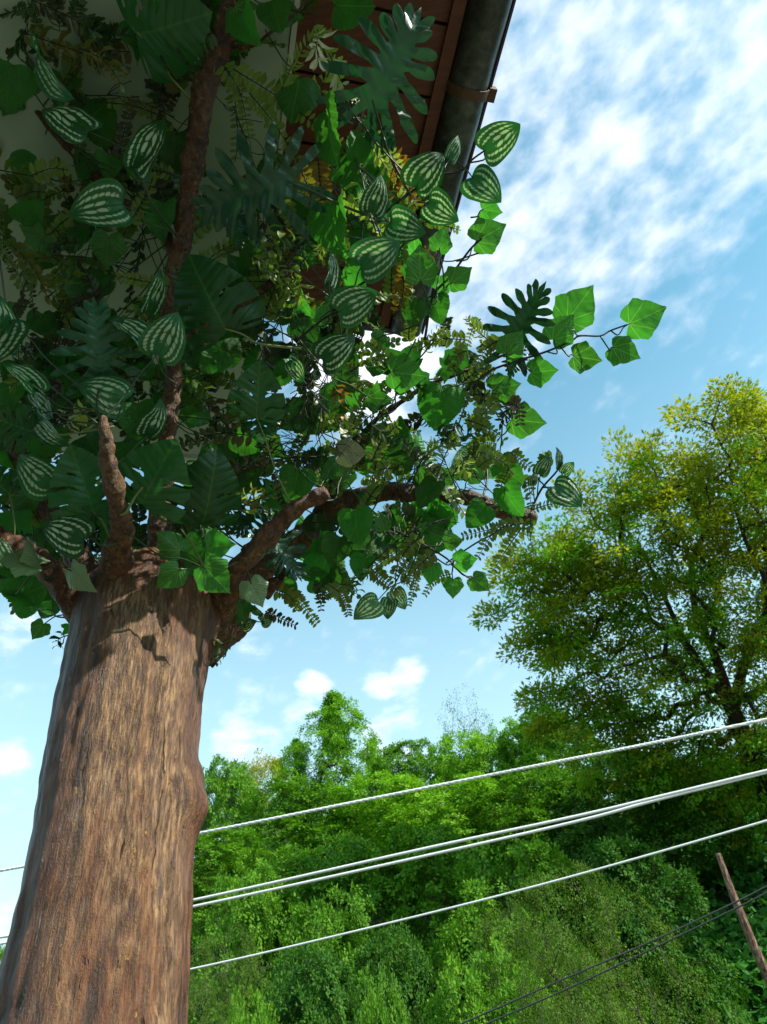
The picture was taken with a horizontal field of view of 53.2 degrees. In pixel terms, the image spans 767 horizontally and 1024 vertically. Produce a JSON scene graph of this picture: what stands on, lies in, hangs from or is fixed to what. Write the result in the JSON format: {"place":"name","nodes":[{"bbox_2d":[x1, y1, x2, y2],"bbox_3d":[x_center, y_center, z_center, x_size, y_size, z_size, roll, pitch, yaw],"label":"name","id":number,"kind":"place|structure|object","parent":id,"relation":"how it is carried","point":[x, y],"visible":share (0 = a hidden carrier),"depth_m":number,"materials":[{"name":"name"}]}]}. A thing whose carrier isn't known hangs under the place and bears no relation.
{"place":"outdoors","nodes":[
{"label":"outdoors","id":0,"kind":"place"},
{"bbox_2d":[0,769,766,938],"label":"cable","id":1,"kind":"object","parent":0,"point":[494,833],"visible":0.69,"depth_m":4.98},
{"bbox_2d":[0,718,766,871],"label":"cable","id":2,"kind":"object","parent":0,"point":[487,775],"visible":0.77,"depth_m":4.98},
{"bbox_2d":[0,772,766,944],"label":"cable","id":3,"kind":"object","parent":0,"point":[443,851],"visible":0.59,"depth_m":5.10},
{"bbox_2d":[0,0,766,947],"label":"sky","id":4,"kind":"structure","parent":0,"point":[636,167],"materials":[{"name":"blue"}]},
{"bbox_2d":[187,818,766,1023],"bbox_3d":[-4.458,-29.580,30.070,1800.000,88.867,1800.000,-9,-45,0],"label":"hillside","id":5,"kind":"structure","parent":0,"point":[724,898],"depth_m":17.75,"materials":[{"name":"green plant"}]},
{"bbox_2d":[0,945,4,964],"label":"tree","id":6,"kind":"object","parent":5,"relation":"on","point":[1,951],"visible":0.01,"depth_m":27.77,"materials":[{"name":"green plant"}]},
{"bbox_2d":[194,753,273,910],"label":"tree","id":7,"kind":"object","parent":5,"relation":"on","point":[233,785],"visible":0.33,"depth_m":34.07,"materials":[{"name":"green plant"}]},
{"bbox_2d":[187,921,281,1023],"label":"bush","id":8,"kind":"object","parent":5,"relation":"on","point":[204,951],"visible":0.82,"depth_m":11.22,"materials":[{"name":"green plant"}]},
{"bbox_2d":[191,827,282,955],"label":"tree","id":9,"kind":"object","parent":5,"relation":"on","point":[203,871],"visible":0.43,"depth_m":19.67,"materials":[{"name":"green plant"}]},
{"bbox_2d":[188,857,316,1023],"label":"tree","id":10,"kind":"object","parent":5,"relation":"on","point":[265,924],"visible":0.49,"depth_m":14.20,"materials":[{"name":"green plant"}]},
{"bbox_2d":[226,985,279,1023],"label":"bush","id":11,"kind":"object","parent":5,"relation":"on","point":[242,1018],"visible":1,"depth_m":8.42,"materials":[{"name":"green plant"}]},
{"bbox_2d":[213,748,309,867],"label":"tree","id":12,"kind":"object","parent":5,"relation":"on","point":[255,769],"visible":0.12,"depth_m":37.67,"materials":[{"name":"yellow plant"}]},
{"bbox_2d":[213,775,368,882],"bbox_3d":[-2.810,10.252,23.824,5.324,3.428,5.580,-9,-45,0],"label":"tree","id":13,"kind":"object","parent":5,"relation":"on","point":[293,786],"visible":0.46,"depth_m":23.08,"materials":[{"name":"green plant"}]},
{"bbox_2d":[266,737,323,849],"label":"tree","id":14,"kind":"object","parent":5,"relation":"on","point":[303,758],"visible":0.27,"depth_m":32.77,"materials":[{"name":"green plant"}]},
{"bbox_2d":[252,939,375,1023],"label":"bush","id":15,"kind":"object","parent":5,"relation":"on","point":[294,986],"visible":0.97,"depth_m":10.20,"materials":[{"name":"green plant"}]},
{"bbox_2d":[262,688,391,845],"bbox_3d":[-1.967,10.971,31.544,5.547,8.123,5.572,-35,-51,24],"label":"tree","id":16,"kind":"object","parent":5,"relation":"on","point":[333,727],"visible":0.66,"depth_m":32.12,"materials":[{"name":"green plant"}]},
{"bbox_2d":[232,829,432,1016],"bbox_3d":[-1.000,8.970,15.873,4.244,4.482,4.349,-9,-45,0],"label":"tree","id":17,"kind":"object","parent":5,"relation":"on","point":[307,861],"visible":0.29,"depth_m":15.90,"materials":[{"name":"green plant"}]},
{"bbox_2d":[258,880,430,1023],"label":"bush","id":18,"kind":"object","parent":5,"relation":"on","point":[344,946],"visible":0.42,"depth_m":12.88,"materials":[{"name":"green plant"}]},
{"bbox_2d":[287,769,449,886],"bbox_3d":[-0.263,9.847,22.941,5.575,3.696,5.748,-9,-45,0],"label":"tree","id":19,"kind":"object","parent":5,"relation":"on","point":[363,812],"visible":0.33,"depth_m":22.10,"materials":[{"name":"green plant"}]},
{"bbox_2d":[356,737,393,797],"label":"tree","id":20,"kind":"object","parent":5,"relation":"on","point":[362,752],"visible":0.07,"depth_m":34.35,"materials":[{"name":"green plant"}]},
{"bbox_2d":[354,963,410,1023],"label":"bush","id":21,"kind":"object","parent":5,"relation":"on","point":[380,1015],"visible":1,"depth_m":8.54,"materials":[{"name":"green plant"}]},
{"bbox_2d":[347,915,463,1023],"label":"bush","id":22,"kind":"object","parent":5,"relation":"on","point":[380,946],"visible":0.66,"depth_m":11.75,"materials":[{"name":"green plant"}]},
{"bbox_2d":[362,737,453,840],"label":"tree","id":23,"kind":"object","parent":5,"relation":"on","point":[419,763],"visible":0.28,"depth_m":30.16,"materials":[{"name":"green plant"}]},
{"bbox_2d":[337,820,540,1019],"bbox_3d":[1.008,8.603,15.409,4.335,4.650,4.152,-9,-45,0],"label":"tree","id":24,"kind":"object","parent":5,"relation":"on","point":[441,875],"visible":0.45,"depth_m":15.41,"materials":[{"name":"green plant"}]},
{"bbox_2d":[415,726,503,838],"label":"tree","id":25,"kind":"object","parent":5,"relation":"on","point":[448,764],"visible":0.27,"depth_m":28.54,"materials":[{"name":"green plant"}]},
{"bbox_2d":[373,771,552,885],"bbox_3d":[2.414,9.224,21.502,5.044,3.719,5.425,-24,-47,15],"label":"tree","id":26,"kind":"object","parent":5,"relation":"on","point":[456,812],"visible":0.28,"depth_m":20.71,"materials":[{"name":"green plant"}]},
{"bbox_2d":[435,683,496,767],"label":"tree","id":27,"kind":"object","parent":5,"relation":"on","point":[452,710],"visible":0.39,"depth_m":34.39,"materials":[{"name":"grey plant"}]},
{"bbox_2d":[423,932,556,1023],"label":"bush","id":28,"kind":"object","parent":5,"relation":"on","point":[447,999],"visible":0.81,"depth_m":8.79,"materials":[{"name":"green plant"}]},
{"bbox_2d":[460,715,556,833],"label":"tree","id":29,"kind":"object","parent":5,"relation":"on","point":[510,723],"visible":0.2,"depth_m":27.30,"materials":[{"name":"green plant"}]},
{"bbox_2d":[467,902,592,1023],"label":"bush","id":30,"kind":"object","parent":5,"relation":"on","point":[485,930],"visible":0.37,"depth_m":10.57,"materials":[{"name":"green plant"}]},
{"bbox_2d":[409,834,662,1023],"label":"tree","id":31,"kind":"object","parent":5,"relation":"on","point":[528,853],"visible":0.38,"depth_m":13.38,"materials":[{"name":"green plant"}]},
{"bbox_2d":[464,762,648,911],"bbox_3d":[4.274,8.742,20.228,4.988,3.706,4.841,-23,-47,14],"label":"tree","id":32,"kind":"object","parent":5,"relation":"on","point":[518,798],"visible":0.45,"depth_m":19.66,"materials":[{"name":"green plant"}]},
{"bbox_2d":[496,708,617,835],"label":"tree","id":33,"kind":"object","parent":5,"relation":"on","point":[504,743],"visible":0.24,"depth_m":26.23,"materials":[{"name":"green plant"}]},
{"bbox_2d":[512,932,636,1023],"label":"bush","id":34,"kind":"object","parent":5,"relation":"on","point":[551,1018],"visible":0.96,"depth_m":7.94,"materials":[{"name":"green plant"}]},
{"bbox_2d":[485,859,743,1023],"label":"bush","id":35,"kind":"object","parent":5,"relation":"on","point":[562,937],"visible":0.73,"depth_m":9.76,"materials":[{"name":"green plant"}]},
{"bbox_2d":[467,781,766,1023],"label":"ground cover","id":36,"kind":"object","parent":5,"relation":"on","point":[744,963],"visible":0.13,"depth_m":15.79,"materials":[{"name":"green plant"}]},
{"bbox_2d":[468,371,766,859],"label":"spreading tree","id":37,"kind":"object","parent":5,"relation":"on","point":[621,578],"visible":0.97,"depth_m":16.73,"materials":[{"name":"green plant"}]},
{"bbox_2d":[532,746,762,910],"bbox_3d":[6.212,7.905,18.772,5.186,4.163,5.764,-9,-45,0],"label":"tree","id":38,"kind":"object","parent":5,"relation":"on","point":[663,835],"visible":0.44,"depth_m":17.43,"materials":[{"name":"green plant"}]},
{"bbox_2d":[546,832,756,1023],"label":"tree","id":39,"kind":"object","parent":5,"relation":"on","point":[618,849],"visible":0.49,"depth_m":13.08,"materials":[{"name":"green plant"}]},
{"bbox_2d":[623,747,764,814],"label":"tree","id":40,"kind":"object","parent":5,"relation":"on","point":[717,765],"visible":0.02,"depth_m":23.36,"materials":[{"name":"green plant"}]},
{"bbox_2d":[681,794,756,822],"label":"tree","id":41,"kind":"object","parent":5,"relation":"on","point":[720,809],"depth_m":21.39,"materials":[{"name":"green plant"}]},
{"bbox_2d":[716,853,766,985],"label":"wooden pole","id":42,"kind":"object","parent":5,"relation":"on","point":[753,945],"visible":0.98,"depth_m":8.55,"materials":[{"name":"brown wood"}]},
{"bbox_2d":[190,819,766,969],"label":"cable","id":43,"kind":"object","parent":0,"point":[526,888],"visible":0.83,"depth_m":5.58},
{"bbox_2d":[459,885,766,1023],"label":"cable","id":44,"kind":"object","parent":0,"point":[628,951],"visible":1,"depth_m":7.38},
{"bbox_2d":[484,892,766,1023],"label":"cable","id":45,"kind":"object","parent":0,"point":[646,951],"visible":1,"depth_m":7.47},
{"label":"pavement","id":46,"kind":"structure","parent":0,"visible":0},
{"bbox_2d":[0,0,515,461],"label":"house","id":47,"kind":"structure","parent":46,"relation":"on","point":[465,41],"depth_m":2.12,"materials":[{"name":"brown wood"},{"name":"metal"}]},
{"bbox_2d":[0,0,666,1023],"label":"artificial tree","id":48,"kind":"object","parent":46,"relation":"on","point":[158,610],"visible":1,"depth_m":1.65,"materials":[{"name":"green plant"}]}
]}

